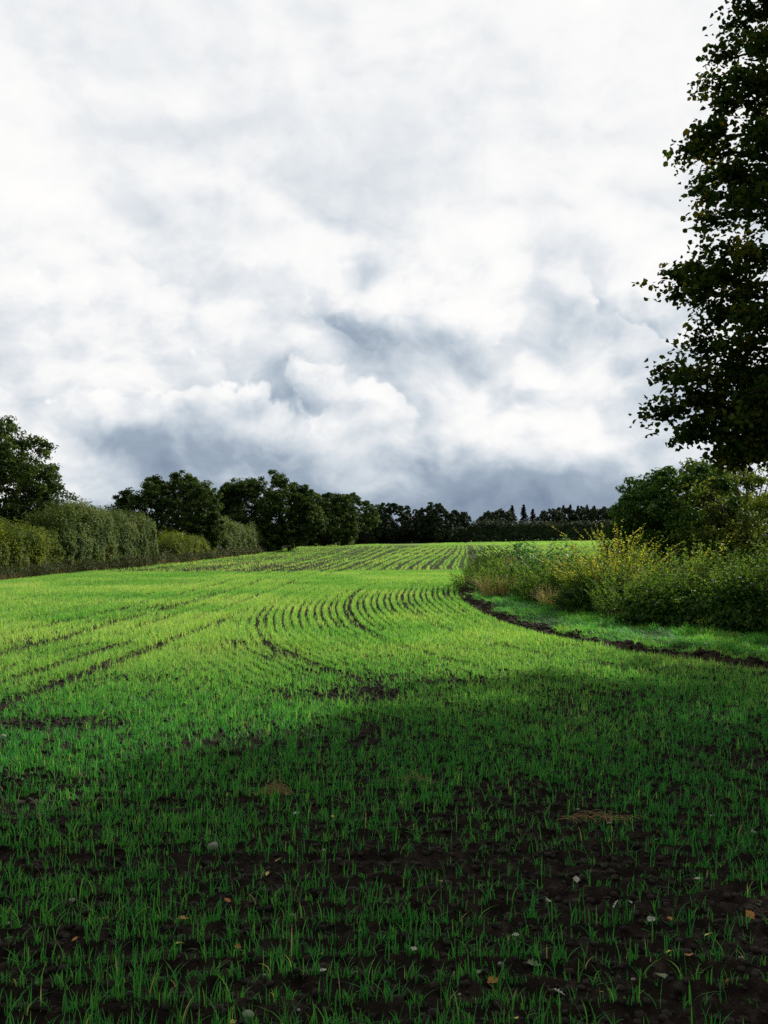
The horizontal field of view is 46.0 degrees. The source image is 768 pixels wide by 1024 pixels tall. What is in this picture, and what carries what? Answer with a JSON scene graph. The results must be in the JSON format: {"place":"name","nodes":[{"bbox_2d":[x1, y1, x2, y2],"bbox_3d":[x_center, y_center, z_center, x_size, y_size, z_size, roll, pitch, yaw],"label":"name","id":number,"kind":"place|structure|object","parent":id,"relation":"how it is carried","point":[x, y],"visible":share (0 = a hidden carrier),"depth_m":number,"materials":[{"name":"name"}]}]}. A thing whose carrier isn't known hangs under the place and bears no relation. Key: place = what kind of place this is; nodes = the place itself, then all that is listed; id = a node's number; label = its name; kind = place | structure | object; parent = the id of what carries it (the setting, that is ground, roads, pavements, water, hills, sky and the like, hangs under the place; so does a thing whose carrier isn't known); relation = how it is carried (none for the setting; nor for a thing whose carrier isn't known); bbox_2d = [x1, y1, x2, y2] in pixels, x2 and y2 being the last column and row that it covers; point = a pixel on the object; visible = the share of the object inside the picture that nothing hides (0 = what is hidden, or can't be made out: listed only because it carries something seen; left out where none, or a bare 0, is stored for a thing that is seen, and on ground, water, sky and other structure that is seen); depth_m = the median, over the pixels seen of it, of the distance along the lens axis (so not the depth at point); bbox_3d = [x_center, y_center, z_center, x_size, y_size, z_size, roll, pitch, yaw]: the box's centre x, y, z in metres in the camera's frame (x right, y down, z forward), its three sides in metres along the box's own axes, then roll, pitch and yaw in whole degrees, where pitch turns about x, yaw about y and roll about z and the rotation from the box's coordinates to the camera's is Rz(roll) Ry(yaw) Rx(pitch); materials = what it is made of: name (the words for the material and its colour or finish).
{"place":"outdoors","nodes":[
{"label":"outdoors","id":0,"kind":"place"},
{"bbox_2d":[0,538,767,1023],"bbox_3d":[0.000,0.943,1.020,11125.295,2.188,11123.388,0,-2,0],"label":"field ground","id":1,"kind":"structure","parent":0,"point":[500,910],"depth_m":4.46,"materials":[{"name":"soil"}]},
{"bbox_2d":[0,516,64,575],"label":"hedgerow bush","id":2,"kind":"object","parent":1,"relation":"on","point":[17,541],"visible":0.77,"depth_m":37.38,"materials":[{"name":"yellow plant"}]},
{"bbox_2d":[0,415,79,529],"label":"oak tree","id":3,"kind":"object","parent":1,"relation":"on","point":[45,486],"visible":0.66,"depth_m":44.79,"materials":[{"name":"green plant"}]},
{"bbox_2d":[17,496,158,570],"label":"bush","id":4,"kind":"object","parent":1,"relation":"on","point":[84,531],"visible":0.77,"depth_m":44.73,"materials":[{"name":"green plant"}]},
{"bbox_2d":[0,542,309,579],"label":"hedge bottom weeds","id":5,"kind":"object","parent":1,"relation":"on","point":[154,560],"visible":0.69,"depth_m":47.47,"materials":[{"name":"green plant"}]},
{"bbox_2d":[104,470,226,548],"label":"oak tree","id":6,"kind":"object","parent":1,"relation":"on","point":[196,514],"visible":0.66,"depth_m":69.92,"materials":[{"name":"green plant"}]},
{"bbox_2d":[157,529,217,557],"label":"hedgerow bush","id":7,"kind":"object","parent":1,"relation":"on","point":[181,542],"visible":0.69,"depth_m":62.88,"materials":[{"name":"green plant"}]},
{"bbox_2d":[208,841,217,849],"bbox_3d":[-0.878,1.718,4.649,0.054,0.039,0.056,0,-2,-15],"label":"stone","id":8,"kind":"object","parent":1,"relation":"on","point":[214,843],"visible":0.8,"depth_m":4.63,"materials":[{"name":"grey stone"}]},
{"bbox_2d":[204,488,247,512],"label":"oak tree","id":9,"kind":"object","parent":1,"relation":"on","point":[219,493],"visible":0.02,"depth_m":103.93,"materials":[{"name":"green plant"}]},
{"bbox_2d":[200,515,267,553],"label":"bush","id":10,"kind":"object","parent":1,"relation":"on","point":[241,536],"visible":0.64,"depth_m":81.50,"materials":[{"name":"green plant"}]},
{"bbox_2d":[242,1010,253,1018],"bbox_3d":[-0.454,1.684,3.030,0.040,0.025,0.036,0,-2,0],"label":"stone","id":11,"kind":"object","parent":1,"relation":"on","point":[248,1013],"visible":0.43,"depth_m":3.02,"materials":[{"name":"grey stone"}]},
{"bbox_2d":[206,469,328,550],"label":"oak tree","id":12,"kind":"object","parent":1,"relation":"on","point":[285,530],"visible":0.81,"depth_m":95.63,"materials":[{"name":"green plant"}]},
{"bbox_2d":[250,769,302,795],"bbox_3d":[-0.668,1.678,5.635,0.360,0.159,0.272,0,-2,0],"label":"straw wisp","id":13,"kind":"object","parent":1,"relation":"on","point":[281,789],"visible":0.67,"depth_m":5.62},
{"bbox_2d":[293,492,364,545],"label":"oak tree","id":14,"kind":"object","parent":1,"relation":"on","point":[333,509],"visible":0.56,"depth_m":126.60,"materials":[{"name":"green plant"}]},
{"bbox_2d":[309,533,354,545],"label":"hedgerow bush","id":15,"kind":"object","parent":1,"relation":"on","point":[338,543],"visible":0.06,"depth_m":156.04,"materials":[{"name":"green plant"}]},
{"bbox_2d":[325,492,381,544],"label":"oak tree","id":16,"kind":"object","parent":1,"relation":"on","point":[371,509],"visible":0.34,"depth_m":163.32,"materials":[{"name":"green plant"}]},
{"bbox_2d":[355,512,381,543],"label":"broadleaf tree","id":17,"kind":"object","parent":1,"relation":"on","point":[369,536],"visible":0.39,"depth_m":195.12,"materials":[{"name":"green plant"}]},
{"bbox_2d":[0,540,767,1023],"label":"cereal crop","id":18,"kind":"object","parent":1,"relation":"on","point":[126,584],"visible":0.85,"depth_m":7.72,"materials":[{"name":"green plant"}]},
{"bbox_2d":[371,502,414,543],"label":"broadleaf tree","id":19,"kind":"object","parent":1,"relation":"on","point":[396,530],"visible":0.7,"depth_m":198.53,"materials":[{"name":"green plant"}]},
{"bbox_2d":[400,509,417,524],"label":"broadleaf tree","id":20,"kind":"object","parent":1,"relation":"on","point":[415,514],"visible":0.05,"depth_m":213.68,"materials":[{"name":"green plant"}]},
{"bbox_2d":[354,526,467,543],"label":"hedge","id":21,"kind":"object","parent":1,"relation":"on","point":[460,534],"visible":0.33,"depth_m":203.26,"materials":[{"name":"green plant"}]},
{"bbox_2d":[386,771,444,782],"bbox_3d":[0.189,1.704,5.866,0.344,0.076,0.229,1,-2,-20],"label":"straw wisp","id":22,"kind":"object","parent":1,"relation":"on","point":[415,778],"visible":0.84,"depth_m":5.86,"materials":[{"name":"brown plant"}]},
{"bbox_2d":[412,515,431,542],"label":"broadleaf tree","id":23,"kind":"object","parent":1,"relation":"on","point":[417,520],"visible":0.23,"depth_m":204.30,"materials":[{"name":"green plant"}]},
{"bbox_2d":[416,501,456,542],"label":"broadleaf tree","id":24,"kind":"object","parent":1,"relation":"on","point":[432,517],"visible":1,"depth_m":197.66,"materials":[{"name":"green plant"}]},
{"bbox_2d":[443,510,468,530],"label":"broadleaf tree","id":25,"kind":"object","parent":1,"relation":"on","point":[463,522],"visible":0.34,"depth_m":215.02,"materials":[{"name":"green plant"}]},
{"bbox_2d":[459,512,471,526],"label":"broadleaf tree","id":26,"kind":"object","parent":1,"relation":"on","point":[468,518],"visible":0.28,"depth_m":217.36,"materials":[{"name":"green plant"}]},
{"bbox_2d":[448,555,516,591],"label":"weed clump","id":27,"kind":"object","parent":1,"relation":"on","point":[457,583],"visible":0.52,"depth_m":27.32,"materials":[{"name":"green plant"}]},
{"bbox_2d":[475,510,504,541],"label":"broadleaf tree","id":28,"kind":"object","parent":1,"relation":"on","point":[489,515],"visible":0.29,"depth_m":230.79,"materials":[{"name":"green plant"}]},
{"bbox_2d":[464,571,518,596],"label":"dry tussock","id":29,"kind":"object","parent":1,"relation":"on","point":[483,592],"visible":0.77,"depth_m":24.07,"materials":[{"name":"beige plant"}]},
{"bbox_2d":[487,976,497,982],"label":"fallen leaf","id":30,"kind":"object","parent":1,"relation":"on","point":[492,980],"visible":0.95,"depth_m":3.25,"materials":[{"name":"brown plant"}]},
{"bbox_2d":[461,540,545,583],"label":"bramble bush","id":31,"kind":"object","parent":1,"relation":"on","point":[484,558],"visible":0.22,"depth_m":29.62,"materials":[{"name":"green plant"}]},
{"bbox_2d":[491,508,516,523],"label":"broadleaf tree","id":32,"kind":"object","parent":1,"relation":"on","point":[508,516],"visible":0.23,"depth_m":234.90,"materials":[{"name":"green plant"}]},
{"bbox_2d":[467,554,557,595],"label":"weed clump","id":33,"kind":"object","parent":1,"relation":"on","point":[501,573],"visible":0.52,"depth_m":24.22,"materials":[{"name":"green plant"}]},
{"bbox_2d":[510,505,517,520],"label":"conifer tree","id":34,"kind":"object","parent":1,"relation":"on","point":[512,509],"visible":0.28,"depth_m":239.84,"materials":[{"name":"green plant"}]},
{"bbox_2d":[519,504,528,522],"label":"conifer tree","id":35,"kind":"object","parent":1,"relation":"on","point":[524,515],"visible":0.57,"depth_m":243.79,"materials":[{"name":"green plant"}]},
{"bbox_2d":[503,552,544,574],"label":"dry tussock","id":36,"kind":"object","parent":1,"relation":"on","point":[521,558],"visible":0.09,"depth_m":27.25,"materials":[{"name":"plant"}]},
{"bbox_2d":[508,542,550,592],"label":"leafy plant","id":37,"kind":"object","parent":1,"relation":"on","point":[543,558],"visible":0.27,"depth_m":25.91,"materials":[{"name":"green plant"}]},
{"bbox_2d":[529,509,536,521],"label":"conifer tree","id":38,"kind":"object","parent":1,"relation":"on","point":[532,516],"visible":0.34,"depth_m":239.79,"materials":[{"name":"green plant"}]},
{"bbox_2d":[523,959,542,965],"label":"fallen leaf","id":39,"kind":"object","parent":1,"relation":"on","point":[529,961],"visible":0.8,"depth_m":3.36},
{"bbox_2d":[507,570,560,600],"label":"weed clump","id":40,"kind":"object","parent":1,"relation":"on","point":[527,589],"visible":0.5,"depth_m":21.96,"materials":[{"name":"green plant"}]},
{"bbox_2d":[490,541,592,585],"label":"weed clump","id":41,"kind":"object","parent":1,"relation":"on","point":[538,556],"visible":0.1,"depth_m":28.21,"materials":[{"name":"green plant"}]},
{"bbox_2d":[467,518,620,541],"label":"hedge","id":42,"kind":"object","parent":1,"relation":"on","point":[482,531],"visible":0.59,"depth_m":206.28,"materials":[{"name":"green plant"}]},
{"bbox_2d":[531,583,559,605],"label":"dry tussock","id":43,"kind":"object","parent":1,"relation":"on","point":[542,599],"visible":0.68,"depth_m":20.59,"materials":[{"name":"beige plant"}]},
{"bbox_2d":[534,508,566,536],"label":"broadleaf tree","id":44,"kind":"object","parent":1,"relation":"on","point":[555,514],"visible":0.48,"depth_m":234.51,"materials":[{"name":"green plant"}]},
{"bbox_2d":[509,534,592,580],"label":"leafy plant","id":45,"kind":"object","parent":1,"relation":"on","point":[548,556],"visible":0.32,"depth_m":25.40,"materials":[{"name":"green plant"}]},
{"bbox_2d":[548,988,565,995],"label":"fallen leaf","id":46,"kind":"object","parent":1,"relation":"on","point":[557,991],"visible":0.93,"depth_m":3.17,"materials":[{"name":"grey plant"}]},
{"bbox_2d":[505,550,623,601],"bbox_3d":[4.364,1.551,22.204,2.664,1.285,2.762,0,-2,0],"label":"weed clump","id":47,"kind":"object","parent":1,"relation":"on","point":[548,577],"visible":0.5,"depth_m":21.80,"materials":[{"name":"green plant"}]},
{"bbox_2d":[556,507,578,524],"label":"broadleaf tree","id":48,"kind":"object","parent":1,"relation":"on","point":[572,516],"visible":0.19,"depth_m":239.34,"materials":[{"name":"green plant"}]},
{"bbox_2d":[575,506,590,520],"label":"broadleaf tree","id":49,"kind":"object","parent":1,"relation":"on","point":[583,510],"visible":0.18,"depth_m":242.83,"materials":[{"name":"green plant"}]},
{"bbox_2d":[548,574,628,614],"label":"bramble bush","id":50,"kind":"object","parent":1,"relation":"on","point":[576,594],"visible":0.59,"depth_m":18.88,"materials":[{"name":"green plant"}]},
{"bbox_2d":[581,506,611,537],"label":"broadleaf tree","id":51,"kind":"object","parent":1,"relation":"on","point":[594,514],"visible":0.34,"depth_m":234.59,"materials":[{"name":"green plant"}]},
{"bbox_2d":[541,541,654,590],"bbox_3d":[5.055,1.422,21.239,2.716,1.486,2.537,0,-2,0],"label":"weed clump","id":52,"kind":"object","parent":1,"relation":"on","point":[587,566],"visible":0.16,"depth_m":21.20,"materials":[{"name":"green plant"}]},
{"bbox_2d":[555,809,649,823],"bbox_3d":[1.228,1.707,5.104,0.544,0.048,0.239,0,-2,0],"label":"straw wisp","id":53,"kind":"object","parent":1,"relation":"on","point":[605,816],"visible":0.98,"depth_m":5.09,"materials":[{"name":"brown plant"}]},
{"bbox_2d":[600,505,614,524],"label":"broadleaf tree","id":54,"kind":"object","parent":1,"relation":"on","point":[604,515],"visible":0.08,"depth_m":229.48,"materials":[{"name":"green plant"}]},
{"bbox_2d":[533,519,682,605],"bbox_3d":[4.988,1.139,19.892,3.246,1.986,2.859,0,-2,0],"label":"yellow shrub","id":55,"kind":"object","parent":1,"relation":"on","point":[612,564],"visible":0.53,"depth_m":19.77,"materials":[{"name":"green plant"}]},
{"bbox_2d":[453,580,767,670],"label":"ridge clods","id":56,"kind":"object","parent":1,"relation":"on","point":[573,633],"visible":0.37,"depth_m":14.81,"materials":[{"name":"brown soil"}]},
{"bbox_2d":[557,546,687,611],"bbox_3d":[5.128,1.434,19.781,2.879,1.395,2.837,0,-2,0],"label":"weed clump","id":57,"kind":"object","parent":1,"relation":"on","point":[602,573],"visible":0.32,"depth_m":19.47,"materials":[{"name":"green plant"}]},
{"bbox_2d":[568,531,699,581],"bbox_3d":[6.377,1.356,23.168,3.440,1.734,3.369,0,-2,0],"label":"weed clump","id":58,"kind":"object","parent":1,"relation":"on","point":[651,548],"visible":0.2,"depth_m":22.92,"materials":[{"name":"green plant"}]},
{"bbox_2d":[581,562,692,618],"bbox_3d":[4.924,1.523,17.552,2.160,1.113,2.256,0,-2,0],"label":"weed clump","id":59,"kind":"object","parent":1,"relation":"on","point":[611,597],"visible":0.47,"depth_m":17.52,"materials":[{"name":"green plant"}]},
{"bbox_2d":[647,916,654,920],"bbox_3d":[1.098,1.678,3.727,0.056,0.009,0.031,-8,17,-25],"label":"stone","id":60,"kind":"object","parent":1,"relation":"on","point":[649,918],"visible":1,"depth_m":3.73,"materials":[{"name":"grey stone"}]},
{"bbox_2d":[655,972,667,978],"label":"fallen leaf","id":61,"kind":"object","parent":1,"relation":"on","point":[663,975],"visible":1,"depth_m":3.26,"materials":[{"name":"beige plant"}]},
{"bbox_2d":[592,507,756,580],"bbox_3d":[8.517,0.917,27.440,4.801,2.690,4.345,1,-2,-21],"label":"bramble bush","id":62,"kind":"object","parent":1,"relation":"on","point":[610,523],"visible":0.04,"depth_m":26.74,"materials":[{"name":"green plant"}]},
{"bbox_2d":[611,574,749,629],"bbox_3d":[5.294,1.611,16.317,2.485,0.975,2.072,0,-2,0],"label":"bramble bush","id":63,"kind":"object","parent":1,"relation":"on","point":[653,605],"visible":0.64,"depth_m":15.91,"materials":[{"name":"green plant"}]},
{"bbox_2d":[602,462,767,580],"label":"hazel tree","id":64,"kind":"object","parent":1,"relation":"on","point":[628,505],"visible":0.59,"depth_m":24.95,"materials":[{"name":"green plant"}]},
{"bbox_2d":[628,0,767,475],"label":"maple tree","id":65,"kind":"object","parent":1,"relation":"on","point":[743,411],"visible":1,"depth_m":9.85,"materials":[{"name":"green plant"}]},
{"bbox_2d":[629,549,766,620],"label":"weed clump","id":66,"kind":"object","parent":1,"relation":"on","point":[697,586],"visible":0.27,"depth_m":16.82,"materials":[{"name":"green plant"}]},
{"bbox_2d":[630,534,767,588],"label":"weed clump","id":67,"kind":"object","parent":1,"relation":"on","point":[675,562],"visible":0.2,"depth_m":18.09,"materials":[{"name":"green plant"}]},
{"bbox_2d":[667,533,734,586],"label":"yellow shrub","id":68,"kind":"object","parent":1,"relation":"on","point":[705,555],"visible":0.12,"depth_m":19.38,"materials":[{"name":"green plant"}]},
{"bbox_2d":[641,457,767,566],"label":"sallow tree","id":69,"kind":"object","parent":1,"relation":"on","point":[743,479],"visible":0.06,"depth_m":27.92,"materials":[{"name":"green plant"}]},
{"bbox_2d":[658,463,767,585],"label":"elder bush","id":70,"kind":"object","parent":1,"relation":"on","point":[747,533],"visible":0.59,"depth_m":23.12,"materials":[{"name":"green plant"}]},
{"bbox_2d":[682,567,767,634],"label":"bramble bush","id":71,"kind":"object","parent":1,"relation":"on","point":[730,593],"visible":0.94,"depth_m":15.00,"materials":[{"name":"green plant"}]},
{"bbox_2d":[698,529,767,586],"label":"weed clump","id":72,"kind":"object","parent":1,"relation":"on","point":[729,554],"visible":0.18,"depth_m":16.91,"materials":[{"name":"green plant"}]},
{"bbox_2d":[698,547,767,629],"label":"weed clump","id":73,"kind":"object","parent":1,"relation":"on","point":[748,573],"visible":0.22,"depth_m":16.03,"materials":[{"name":"green plant"}]},
{"bbox_2d":[746,910,754,918],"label":"fallen leaf","id":74,"kind":"object","parent":1,"relation":"on","point":[750,912],"visible":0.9,"depth_m":3.80,"materials":[{"name":"orange plant"}]},
{"bbox_2d":[741,525,767,572],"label":"bramble bush","id":75,"kind":"object","parent":1,"relation":"on","point":[763,552],"visible":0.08,"depth_m":18.48,"materials":[{"name":"green plant"}]},
{"bbox_2d":[742,468,767,557],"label":"hawthorn tree","id":76,"kind":"object","parent":1,"relation":"on","point":[761,503],"visible":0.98,"depth_m":19.77,"materials":[{"name":"green plant"}]},
{"bbox_2d":[0,0,767,537],"label":"sky","id":77,"kind":"structure","parent":0,"point":[385,251],"materials":[{"name":"white"}]},
{"bbox_2d":[469,585,767,660],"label":"margin grass","id":78,"kind":"structure","parent":0,"point":[502,600],"depth_m":14.93,"materials":[{"name":"green plant"}]}
]}

